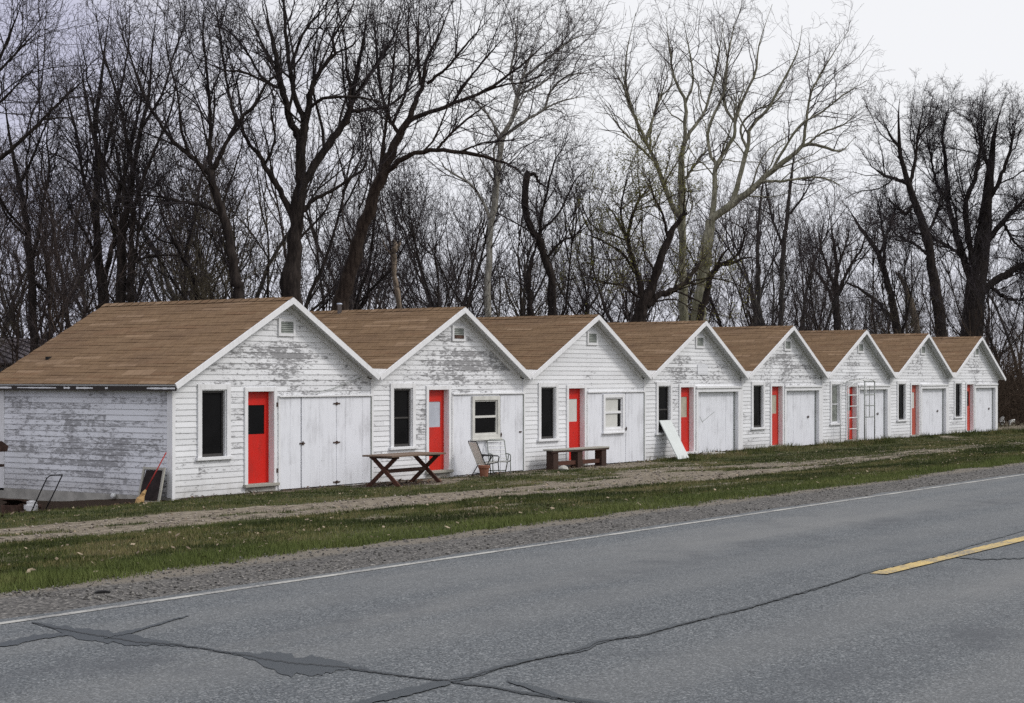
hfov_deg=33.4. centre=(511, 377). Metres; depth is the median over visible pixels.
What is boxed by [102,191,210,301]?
tree
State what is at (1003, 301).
tree
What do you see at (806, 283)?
tree
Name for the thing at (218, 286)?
tree
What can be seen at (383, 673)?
road crack
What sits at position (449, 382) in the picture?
cabin
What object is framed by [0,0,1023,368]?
sky
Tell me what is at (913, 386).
door
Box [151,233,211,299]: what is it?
tree
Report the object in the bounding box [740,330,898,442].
cabin
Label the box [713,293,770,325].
tree
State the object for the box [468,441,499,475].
lawn chair
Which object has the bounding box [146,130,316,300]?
tree
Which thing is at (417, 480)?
leaf litter
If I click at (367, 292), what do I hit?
tree
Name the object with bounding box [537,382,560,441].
window
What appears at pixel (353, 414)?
garage door
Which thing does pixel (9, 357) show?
shed
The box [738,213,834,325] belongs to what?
tree
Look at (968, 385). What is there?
door
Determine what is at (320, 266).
tree
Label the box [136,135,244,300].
tree
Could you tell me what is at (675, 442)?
leaning panel
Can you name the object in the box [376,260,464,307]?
tree
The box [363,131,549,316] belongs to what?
tree
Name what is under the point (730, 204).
tree
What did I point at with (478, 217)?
tree
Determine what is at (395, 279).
dead tree
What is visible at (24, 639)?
crack seal
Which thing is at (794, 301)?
tree
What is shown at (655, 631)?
road crack
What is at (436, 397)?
door
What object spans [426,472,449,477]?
door base
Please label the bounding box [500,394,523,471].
garage door
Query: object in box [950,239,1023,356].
tree
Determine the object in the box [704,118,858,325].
tree
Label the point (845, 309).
tree
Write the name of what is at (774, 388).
door
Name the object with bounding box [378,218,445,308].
tree
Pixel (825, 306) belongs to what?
tree
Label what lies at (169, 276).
tree
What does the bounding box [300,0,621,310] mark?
tree
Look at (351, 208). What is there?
tree
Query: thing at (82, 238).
tree
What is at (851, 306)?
tree
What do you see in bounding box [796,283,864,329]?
tree
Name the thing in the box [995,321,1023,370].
tree
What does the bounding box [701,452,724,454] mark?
doorstep slab
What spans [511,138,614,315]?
tree
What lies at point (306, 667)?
crack seal
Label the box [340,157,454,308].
tree
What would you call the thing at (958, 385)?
window
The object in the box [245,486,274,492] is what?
door base
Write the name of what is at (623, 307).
tree
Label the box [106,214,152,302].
tree
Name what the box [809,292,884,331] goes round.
tree
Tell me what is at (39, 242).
tree
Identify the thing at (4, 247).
tree
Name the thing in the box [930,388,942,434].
garage door
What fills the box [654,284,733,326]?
tree
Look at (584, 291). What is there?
tree
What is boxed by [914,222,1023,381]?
tree
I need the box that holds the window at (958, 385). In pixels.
[953,381,963,417]
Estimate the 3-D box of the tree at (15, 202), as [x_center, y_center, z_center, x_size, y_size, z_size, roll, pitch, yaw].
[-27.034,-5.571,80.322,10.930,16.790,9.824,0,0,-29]
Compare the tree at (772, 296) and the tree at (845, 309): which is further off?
the tree at (845, 309)
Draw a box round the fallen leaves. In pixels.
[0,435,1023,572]
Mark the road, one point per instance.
(950, 630)
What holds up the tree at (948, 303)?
on the ground at (14, 605)
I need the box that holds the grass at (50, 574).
[0,427,1023,593]
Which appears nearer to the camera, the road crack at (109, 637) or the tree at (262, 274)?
the road crack at (109, 637)
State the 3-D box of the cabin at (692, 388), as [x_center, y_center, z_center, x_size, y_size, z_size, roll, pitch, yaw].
[3.631,0.669,56.139,6.182,4.962,6.800,0,0,35]
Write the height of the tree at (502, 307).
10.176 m
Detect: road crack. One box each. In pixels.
[33,622,172,643]
[178,644,593,702]
[447,574,860,679]
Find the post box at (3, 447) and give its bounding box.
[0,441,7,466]
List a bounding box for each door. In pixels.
[248,392,268,483]
[280,397,300,488]
[300,397,339,487]
[336,396,371,484]
[429,390,443,469]
[454,395,501,475]
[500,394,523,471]
[569,388,579,459]
[588,393,626,464]
[625,392,644,461]
[681,387,688,450]
[698,392,725,452]
[726,392,734,450]
[772,386,777,444]
[787,391,792,445]
[793,390,815,445]
[849,387,851,438]
[860,389,871,439]
[872,389,883,438]
[912,385,915,434]
[922,389,929,435]
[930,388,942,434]
[967,384,969,429]
[976,388,982,430]
[983,388,992,430]
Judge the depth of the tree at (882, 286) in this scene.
111.52 m
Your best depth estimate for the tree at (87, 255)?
103.24 m
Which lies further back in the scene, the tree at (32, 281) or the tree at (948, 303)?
the tree at (948, 303)
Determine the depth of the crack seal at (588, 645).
11.84 m
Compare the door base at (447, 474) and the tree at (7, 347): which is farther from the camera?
the tree at (7, 347)
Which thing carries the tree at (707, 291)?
on the ground at (14, 605)
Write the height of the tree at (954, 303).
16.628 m
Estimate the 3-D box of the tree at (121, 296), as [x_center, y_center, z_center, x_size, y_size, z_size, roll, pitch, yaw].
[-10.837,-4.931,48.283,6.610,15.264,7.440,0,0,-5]
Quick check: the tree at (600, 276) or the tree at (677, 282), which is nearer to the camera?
the tree at (600, 276)
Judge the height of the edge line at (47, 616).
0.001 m
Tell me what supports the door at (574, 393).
in the cabin at (583, 387)
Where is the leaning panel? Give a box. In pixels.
[659,420,688,458]
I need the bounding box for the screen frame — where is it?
[138,466,165,502]
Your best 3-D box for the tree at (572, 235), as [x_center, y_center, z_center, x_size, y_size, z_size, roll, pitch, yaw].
[1.335,-3.134,63.994,4.614,11.843,7.420,0,0,-43]
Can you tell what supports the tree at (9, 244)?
on the ground at (14, 605)
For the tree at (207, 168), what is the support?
on the ground at (14, 605)
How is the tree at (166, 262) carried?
on the ground at (14, 605)
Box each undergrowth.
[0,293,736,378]
[597,303,1023,427]
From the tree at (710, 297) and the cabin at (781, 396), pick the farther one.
the tree at (710, 297)
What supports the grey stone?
on the ground at (14, 605)
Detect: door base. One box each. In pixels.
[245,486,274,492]
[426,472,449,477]
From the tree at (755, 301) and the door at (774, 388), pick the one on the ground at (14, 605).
the tree at (755, 301)
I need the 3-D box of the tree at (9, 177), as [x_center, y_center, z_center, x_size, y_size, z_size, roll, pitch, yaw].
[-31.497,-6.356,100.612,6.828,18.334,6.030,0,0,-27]
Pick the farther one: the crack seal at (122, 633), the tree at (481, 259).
the tree at (481, 259)
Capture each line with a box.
[0,474,1023,623]
[872,536,1023,573]
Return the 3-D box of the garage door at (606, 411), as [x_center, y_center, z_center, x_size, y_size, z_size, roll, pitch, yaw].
[2.811,1.498,50.009,0.130,2.065,2.075,0,0,35]
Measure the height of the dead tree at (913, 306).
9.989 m
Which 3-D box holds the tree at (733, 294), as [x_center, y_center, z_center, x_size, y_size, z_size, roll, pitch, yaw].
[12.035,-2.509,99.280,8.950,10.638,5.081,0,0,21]
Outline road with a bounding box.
[0,473,1023,702]
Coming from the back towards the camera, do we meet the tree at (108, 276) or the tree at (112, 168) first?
the tree at (108, 276)
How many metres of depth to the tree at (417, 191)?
91.83 m
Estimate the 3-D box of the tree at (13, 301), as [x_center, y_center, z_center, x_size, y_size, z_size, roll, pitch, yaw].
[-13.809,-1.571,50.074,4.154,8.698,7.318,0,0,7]
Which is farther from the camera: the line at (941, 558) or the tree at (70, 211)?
the tree at (70, 211)
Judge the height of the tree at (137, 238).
12.763 m
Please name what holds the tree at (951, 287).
on the ground at (14, 605)
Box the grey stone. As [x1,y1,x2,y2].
[558,465,567,469]
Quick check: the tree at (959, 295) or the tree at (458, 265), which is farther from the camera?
the tree at (959, 295)
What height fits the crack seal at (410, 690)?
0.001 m
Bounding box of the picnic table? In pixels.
[362,452,445,486]
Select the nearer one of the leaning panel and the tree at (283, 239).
the leaning panel
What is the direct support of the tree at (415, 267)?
on the ground at (14, 605)
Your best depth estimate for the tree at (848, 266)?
88.61 m
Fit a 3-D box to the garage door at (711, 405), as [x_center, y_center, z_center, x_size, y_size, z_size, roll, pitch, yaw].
[6.439,1.516,55.573,0.044,2.068,2.164,0,0,35]
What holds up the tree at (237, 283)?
on the ground at (14, 605)
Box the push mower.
[14,474,62,513]
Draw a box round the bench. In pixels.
[543,446,609,469]
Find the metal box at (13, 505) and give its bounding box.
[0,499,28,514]
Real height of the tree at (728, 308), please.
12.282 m
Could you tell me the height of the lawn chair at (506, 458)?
0.903 m
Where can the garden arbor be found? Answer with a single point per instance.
(864, 379)
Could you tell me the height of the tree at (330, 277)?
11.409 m
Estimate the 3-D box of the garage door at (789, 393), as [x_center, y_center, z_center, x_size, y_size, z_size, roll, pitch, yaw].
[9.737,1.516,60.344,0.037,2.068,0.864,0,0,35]
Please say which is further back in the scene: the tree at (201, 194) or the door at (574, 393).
the tree at (201, 194)
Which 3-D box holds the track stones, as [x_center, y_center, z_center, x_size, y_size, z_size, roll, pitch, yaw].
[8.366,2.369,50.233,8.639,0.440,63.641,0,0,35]
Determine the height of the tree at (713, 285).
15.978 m
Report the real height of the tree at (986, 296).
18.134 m
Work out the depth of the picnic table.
39.73 m
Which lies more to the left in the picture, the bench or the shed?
the shed
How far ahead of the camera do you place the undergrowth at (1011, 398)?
92.21 m
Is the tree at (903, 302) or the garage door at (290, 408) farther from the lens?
the tree at (903, 302)
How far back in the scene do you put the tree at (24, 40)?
41.16 m
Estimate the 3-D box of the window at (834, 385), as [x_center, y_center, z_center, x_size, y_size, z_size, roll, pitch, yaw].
[11.991,0.965,63.384,0.185,1.630,1.090,0,0,35]
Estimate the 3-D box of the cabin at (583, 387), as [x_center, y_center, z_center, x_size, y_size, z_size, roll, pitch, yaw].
[-0.053,0.669,50.814,6.182,4.962,6.850,0,0,35]
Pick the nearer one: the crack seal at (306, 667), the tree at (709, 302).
the crack seal at (306, 667)
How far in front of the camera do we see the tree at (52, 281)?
46.06 m
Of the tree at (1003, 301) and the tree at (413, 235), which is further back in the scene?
the tree at (1003, 301)
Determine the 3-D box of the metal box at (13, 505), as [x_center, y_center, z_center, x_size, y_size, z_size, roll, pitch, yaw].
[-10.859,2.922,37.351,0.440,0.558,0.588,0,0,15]
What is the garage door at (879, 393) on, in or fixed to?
in the cabin at (842, 356)
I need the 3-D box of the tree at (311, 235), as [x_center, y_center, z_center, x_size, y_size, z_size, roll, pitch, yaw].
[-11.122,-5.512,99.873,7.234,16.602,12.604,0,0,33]
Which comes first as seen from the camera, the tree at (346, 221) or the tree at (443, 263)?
the tree at (346, 221)
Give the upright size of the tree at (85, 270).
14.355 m
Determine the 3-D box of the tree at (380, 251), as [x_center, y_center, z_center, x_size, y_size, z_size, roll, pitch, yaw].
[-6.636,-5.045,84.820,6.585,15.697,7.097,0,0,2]
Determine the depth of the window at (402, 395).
42.23 m
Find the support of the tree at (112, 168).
on the ground at (14, 605)
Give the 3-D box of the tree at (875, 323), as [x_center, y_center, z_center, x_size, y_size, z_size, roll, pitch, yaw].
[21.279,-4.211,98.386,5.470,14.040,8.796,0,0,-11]
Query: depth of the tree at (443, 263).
107.69 m
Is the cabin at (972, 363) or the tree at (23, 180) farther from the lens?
the cabin at (972, 363)
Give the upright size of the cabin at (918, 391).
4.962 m
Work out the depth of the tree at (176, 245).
51.46 m
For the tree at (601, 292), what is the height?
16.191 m
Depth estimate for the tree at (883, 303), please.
121.90 m
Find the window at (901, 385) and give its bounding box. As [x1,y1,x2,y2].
[896,381,907,421]
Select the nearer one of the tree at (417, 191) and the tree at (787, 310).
the tree at (417, 191)
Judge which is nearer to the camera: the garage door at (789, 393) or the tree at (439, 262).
the garage door at (789, 393)
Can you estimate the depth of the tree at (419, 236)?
117.04 m
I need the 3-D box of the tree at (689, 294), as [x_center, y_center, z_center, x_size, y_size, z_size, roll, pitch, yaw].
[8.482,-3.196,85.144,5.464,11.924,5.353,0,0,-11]
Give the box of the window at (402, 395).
[388,383,417,449]
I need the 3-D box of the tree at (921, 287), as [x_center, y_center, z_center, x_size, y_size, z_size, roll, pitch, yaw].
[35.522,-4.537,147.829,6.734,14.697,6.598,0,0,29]
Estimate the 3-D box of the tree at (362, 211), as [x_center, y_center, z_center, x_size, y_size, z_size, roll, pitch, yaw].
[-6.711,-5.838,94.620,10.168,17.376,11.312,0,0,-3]
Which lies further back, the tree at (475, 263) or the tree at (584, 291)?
the tree at (584, 291)
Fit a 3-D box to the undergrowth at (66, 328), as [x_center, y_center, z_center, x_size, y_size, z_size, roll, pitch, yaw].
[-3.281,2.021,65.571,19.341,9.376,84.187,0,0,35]
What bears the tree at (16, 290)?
on the ground at (14, 605)
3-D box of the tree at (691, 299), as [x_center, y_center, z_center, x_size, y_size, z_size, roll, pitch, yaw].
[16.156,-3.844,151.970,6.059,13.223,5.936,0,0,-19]
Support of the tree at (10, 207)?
on the ground at (14, 605)
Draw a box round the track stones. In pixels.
[0,437,1022,539]
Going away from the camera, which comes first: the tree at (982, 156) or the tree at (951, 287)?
the tree at (951, 287)
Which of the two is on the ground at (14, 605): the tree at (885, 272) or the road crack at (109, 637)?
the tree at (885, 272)
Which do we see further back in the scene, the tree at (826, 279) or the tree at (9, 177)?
the tree at (826, 279)
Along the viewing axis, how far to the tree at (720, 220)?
106.14 m
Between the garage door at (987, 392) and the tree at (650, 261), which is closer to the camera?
the garage door at (987, 392)
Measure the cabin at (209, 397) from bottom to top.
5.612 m
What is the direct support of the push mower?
on the ground at (14, 605)
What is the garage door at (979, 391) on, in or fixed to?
in the cabin at (972, 363)
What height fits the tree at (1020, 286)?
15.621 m
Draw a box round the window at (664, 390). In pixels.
[655,382,672,434]
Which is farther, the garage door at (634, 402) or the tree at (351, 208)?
the tree at (351, 208)
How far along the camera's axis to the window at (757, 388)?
58.27 m
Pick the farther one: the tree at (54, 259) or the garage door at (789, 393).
the tree at (54, 259)
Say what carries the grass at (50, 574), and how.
on the ground at (14, 605)
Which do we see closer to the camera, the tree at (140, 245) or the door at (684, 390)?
the door at (684, 390)
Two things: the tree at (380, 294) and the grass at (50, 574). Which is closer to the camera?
the grass at (50, 574)
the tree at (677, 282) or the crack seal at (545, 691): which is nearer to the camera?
the crack seal at (545, 691)
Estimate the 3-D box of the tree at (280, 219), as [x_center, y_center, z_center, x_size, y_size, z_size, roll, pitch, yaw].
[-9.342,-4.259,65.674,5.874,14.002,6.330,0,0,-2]
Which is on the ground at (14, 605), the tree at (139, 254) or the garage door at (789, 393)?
the tree at (139, 254)
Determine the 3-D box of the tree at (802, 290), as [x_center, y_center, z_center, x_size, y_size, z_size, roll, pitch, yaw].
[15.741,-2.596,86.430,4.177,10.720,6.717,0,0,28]
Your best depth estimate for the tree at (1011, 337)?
158.81 m
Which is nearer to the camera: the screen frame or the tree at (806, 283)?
the screen frame
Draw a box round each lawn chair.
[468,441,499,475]
[487,439,510,474]
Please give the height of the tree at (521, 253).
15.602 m
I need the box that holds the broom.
[135,452,166,502]
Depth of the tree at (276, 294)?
111.78 m
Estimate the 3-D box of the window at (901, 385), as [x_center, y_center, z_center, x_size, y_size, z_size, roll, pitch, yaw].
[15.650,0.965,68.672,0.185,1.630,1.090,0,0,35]
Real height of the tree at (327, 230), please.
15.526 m
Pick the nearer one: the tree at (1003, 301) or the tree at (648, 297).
the tree at (648, 297)
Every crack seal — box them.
[0,633,67,645]
[32,622,609,702]
[104,615,188,637]
[356,680,450,702]
[451,530,1023,681]
[507,679,562,698]
[958,556,1023,559]
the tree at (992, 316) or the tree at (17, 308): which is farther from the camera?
the tree at (992, 316)
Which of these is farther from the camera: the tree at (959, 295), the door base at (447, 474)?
the tree at (959, 295)
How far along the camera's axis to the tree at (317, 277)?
57.52 m
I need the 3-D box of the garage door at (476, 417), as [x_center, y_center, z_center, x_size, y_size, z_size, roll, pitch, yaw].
[-0.887,1.498,44.664,0.130,2.065,2.075,0,0,35]
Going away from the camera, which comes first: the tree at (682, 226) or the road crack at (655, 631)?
the road crack at (655, 631)
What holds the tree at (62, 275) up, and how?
on the ground at (14, 605)
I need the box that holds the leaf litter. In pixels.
[80,433,944,508]
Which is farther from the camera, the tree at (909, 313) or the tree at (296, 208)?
the tree at (909, 313)
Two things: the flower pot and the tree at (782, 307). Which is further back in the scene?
the tree at (782, 307)
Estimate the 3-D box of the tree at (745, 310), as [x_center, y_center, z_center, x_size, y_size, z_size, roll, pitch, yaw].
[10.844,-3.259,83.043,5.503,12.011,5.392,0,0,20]
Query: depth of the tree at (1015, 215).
129.16 m
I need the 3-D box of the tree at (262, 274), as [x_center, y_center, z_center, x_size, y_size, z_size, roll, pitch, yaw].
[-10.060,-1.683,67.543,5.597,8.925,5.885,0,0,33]
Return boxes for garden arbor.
[839,377,875,440]
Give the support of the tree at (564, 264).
on the ground at (14, 605)
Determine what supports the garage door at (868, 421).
in the cabin at (842, 356)
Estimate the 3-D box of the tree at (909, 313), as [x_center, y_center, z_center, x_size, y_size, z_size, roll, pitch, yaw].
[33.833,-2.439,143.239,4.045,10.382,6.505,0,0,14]
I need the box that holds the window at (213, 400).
[195,384,233,460]
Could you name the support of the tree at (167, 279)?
on the ground at (14, 605)
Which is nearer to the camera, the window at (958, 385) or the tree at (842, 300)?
the window at (958, 385)
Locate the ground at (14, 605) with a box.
[0,421,1023,618]
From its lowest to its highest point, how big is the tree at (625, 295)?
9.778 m
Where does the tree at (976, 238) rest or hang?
on the ground at (14, 605)
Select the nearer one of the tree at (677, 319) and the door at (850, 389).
the door at (850, 389)
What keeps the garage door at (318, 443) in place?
in the cabin at (209, 397)
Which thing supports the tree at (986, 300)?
on the ground at (14, 605)
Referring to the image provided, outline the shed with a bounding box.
[0,337,41,371]
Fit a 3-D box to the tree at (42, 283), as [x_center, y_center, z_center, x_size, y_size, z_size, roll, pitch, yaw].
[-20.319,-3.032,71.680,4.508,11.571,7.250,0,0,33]
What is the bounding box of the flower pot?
[478,465,489,476]
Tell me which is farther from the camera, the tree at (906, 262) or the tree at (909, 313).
the tree at (909, 313)
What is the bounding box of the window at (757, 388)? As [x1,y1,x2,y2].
[750,381,766,429]
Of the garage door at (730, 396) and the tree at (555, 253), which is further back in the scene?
the tree at (555, 253)
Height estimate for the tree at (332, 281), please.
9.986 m
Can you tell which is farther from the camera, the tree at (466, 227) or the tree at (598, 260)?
the tree at (598, 260)
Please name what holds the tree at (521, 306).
on the ground at (14, 605)
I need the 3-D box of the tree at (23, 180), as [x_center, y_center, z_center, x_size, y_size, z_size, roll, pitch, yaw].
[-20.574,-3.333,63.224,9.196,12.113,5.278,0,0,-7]
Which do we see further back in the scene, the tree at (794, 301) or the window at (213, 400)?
the tree at (794, 301)
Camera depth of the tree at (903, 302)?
102.20 m
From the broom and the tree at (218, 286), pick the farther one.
the tree at (218, 286)
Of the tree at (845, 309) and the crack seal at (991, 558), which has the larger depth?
the tree at (845, 309)
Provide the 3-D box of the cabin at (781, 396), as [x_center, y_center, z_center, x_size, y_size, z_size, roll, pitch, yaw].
[7.287,0.669,61.422,6.182,4.962,6.750,0,0,35]
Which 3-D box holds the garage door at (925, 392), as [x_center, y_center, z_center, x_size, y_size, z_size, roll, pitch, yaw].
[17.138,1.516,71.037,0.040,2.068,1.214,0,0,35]
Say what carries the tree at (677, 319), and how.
on the ground at (14, 605)
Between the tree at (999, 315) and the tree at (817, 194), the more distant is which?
the tree at (999, 315)
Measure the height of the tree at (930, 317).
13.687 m
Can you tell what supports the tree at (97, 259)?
on the ground at (14, 605)
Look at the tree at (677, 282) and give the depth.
136.13 m
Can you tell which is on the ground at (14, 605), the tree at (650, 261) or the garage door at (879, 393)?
the tree at (650, 261)
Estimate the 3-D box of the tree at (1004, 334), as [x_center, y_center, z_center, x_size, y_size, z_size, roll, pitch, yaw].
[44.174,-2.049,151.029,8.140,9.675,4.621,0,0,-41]
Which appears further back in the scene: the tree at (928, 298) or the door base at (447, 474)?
the tree at (928, 298)
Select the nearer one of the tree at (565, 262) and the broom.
the broom
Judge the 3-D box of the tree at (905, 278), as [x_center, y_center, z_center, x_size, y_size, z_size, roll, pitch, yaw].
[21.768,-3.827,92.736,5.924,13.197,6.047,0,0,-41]
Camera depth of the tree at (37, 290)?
105.75 m
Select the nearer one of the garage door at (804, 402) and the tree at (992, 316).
the garage door at (804, 402)
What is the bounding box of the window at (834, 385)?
[829,381,842,424]
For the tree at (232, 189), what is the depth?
61.92 m
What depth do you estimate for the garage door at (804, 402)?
61.46 m
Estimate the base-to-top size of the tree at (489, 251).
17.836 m
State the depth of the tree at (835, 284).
99.88 m
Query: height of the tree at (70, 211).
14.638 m
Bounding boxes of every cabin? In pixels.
[0,297,385,500]
[310,303,536,482]
[476,314,655,470]
[521,320,751,460]
[643,325,830,448]
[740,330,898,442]
[870,333,955,437]
[932,336,1005,433]
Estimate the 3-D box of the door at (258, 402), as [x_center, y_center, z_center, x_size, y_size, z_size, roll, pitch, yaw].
[-5.721,1.343,38.021,0.040,2.038,0.832,0,0,35]
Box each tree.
[0,0,196,225]
[0,37,108,364]
[0,95,96,338]
[0,100,182,337]
[0,117,139,316]
[0,120,152,337]
[0,125,36,213]
[0,128,43,352]
[0,132,45,334]
[0,132,178,341]
[0,135,53,335]
[0,144,67,293]
[0,147,75,233]
[0,169,112,365]
[0,174,89,338]
[0,179,117,335]
[0,237,76,365]
[0,253,38,337]
[1,175,181,367]
[2,204,108,337]
[3,182,93,335]
[4,0,212,308]
[4,74,277,300]
[9,119,121,317]
[21,0,330,298]
[24,139,241,301]
[28,0,242,302]
[38,163,187,321]
[47,199,169,319]
[56,34,243,303]
[65,122,302,301]
[66,216,170,315]
[86,148,277,300]
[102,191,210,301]
[106,115,212,299]
[106,118,259,297]
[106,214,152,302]
[121,103,256,299]
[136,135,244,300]
[141,43,282,299]
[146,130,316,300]
[151,0,503,304]
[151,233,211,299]
[154,252,276,300]
[162,51,431,310]
[163,229,332,300]
[165,81,420,298]
[201,99,329,310]
[235,144,415,308]
[241,236,306,296]
[251,33,467,310]
[275,244,380,310]
[276,231,347,310]
[287,152,382,309]
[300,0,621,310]
[302,185,390,304]
[303,208,391,310]
[304,112,478,309]
[319,163,387,308]
[321,133,428,308]
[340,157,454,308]
[344,147,479,306]
[351,135,538,316]
[358,263,393,308]
[362,131,597,315]
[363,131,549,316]
[375,169,517,316]
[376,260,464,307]
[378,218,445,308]
[378,225,484,312]
[381,236,401,308]
[402,219,499,307]
[404,0,654,316]
[414,168,511,306]
[425,164,515,316]
[432,224,485,306]
[436,138,542,316]
[470,159,579,316]
[472,225,575,316]
[479,85,625,315]
[481,128,637,322]
[492,275,570,316]
[502,144,648,322]
[502,191,653,318]
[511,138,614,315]
[514,186,713,322]
[517,200,675,314]
[522,168,717,321]
[541,105,754,322]
[558,224,624,320]
[561,248,613,317]
[562,162,656,320]
[565,0,744,320]
[584,218,683,321]
[610,222,693,319]
[620,240,744,321]
[638,248,791,326]
[641,146,826,326]
[642,243,736,326]
[643,194,730,326]
[654,229,717,324]
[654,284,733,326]
[661,158,831,325]
[668,269,711,319]
[669,161,822,325]
[674,0,903,320]
[674,185,788,325]
[676,207,747,323]
[691,178,804,320]
[693,265,777,326]
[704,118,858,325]
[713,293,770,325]
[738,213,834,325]
[739,255,798,325]
[746,162,882,330]
[755,221,838,329]
[762,247,842,330]
[764,276,831,327]
[769,196,903,330]
[775,220,869,330]
[786,267,860,329]
[789,189,908,329]
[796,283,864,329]
[803,222,854,329]
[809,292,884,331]
[810,204,860,330]
[816,294,861,329]
[820,263,880,329]
[822,167,922,333]
[829,189,924,333]
[835,69,969,336]
[842,257,953,331]
[852,226,923,333]
[862,189,986,333]
[863,257,960,335]
[866,171,936,332]
[890,64,1023,336]
[890,251,956,333]
[895,270,920,333]
[897,292,929,332]
[899,247,959,335]
[902,259,961,336]
[903,198,1023,365]
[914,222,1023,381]
[923,210,1019,411]
[927,256,963,336]
[930,166,1013,317]
[931,263,993,340]
[941,283,996,325]
[946,217,1012,349]
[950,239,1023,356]
[983,304,1023,371]
[983,307,1021,358]
[984,277,1001,338]
[989,259,1021,348]
[992,180,1023,233]
[994,224,1023,347]
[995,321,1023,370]
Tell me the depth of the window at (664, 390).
52.90 m
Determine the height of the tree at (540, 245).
13.275 m
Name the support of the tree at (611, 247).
on the ground at (14, 605)
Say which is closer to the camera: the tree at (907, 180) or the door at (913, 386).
the door at (913, 386)
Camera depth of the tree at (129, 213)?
96.82 m
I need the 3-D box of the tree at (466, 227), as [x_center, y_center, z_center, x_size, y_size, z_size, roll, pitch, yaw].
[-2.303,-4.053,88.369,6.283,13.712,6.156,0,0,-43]

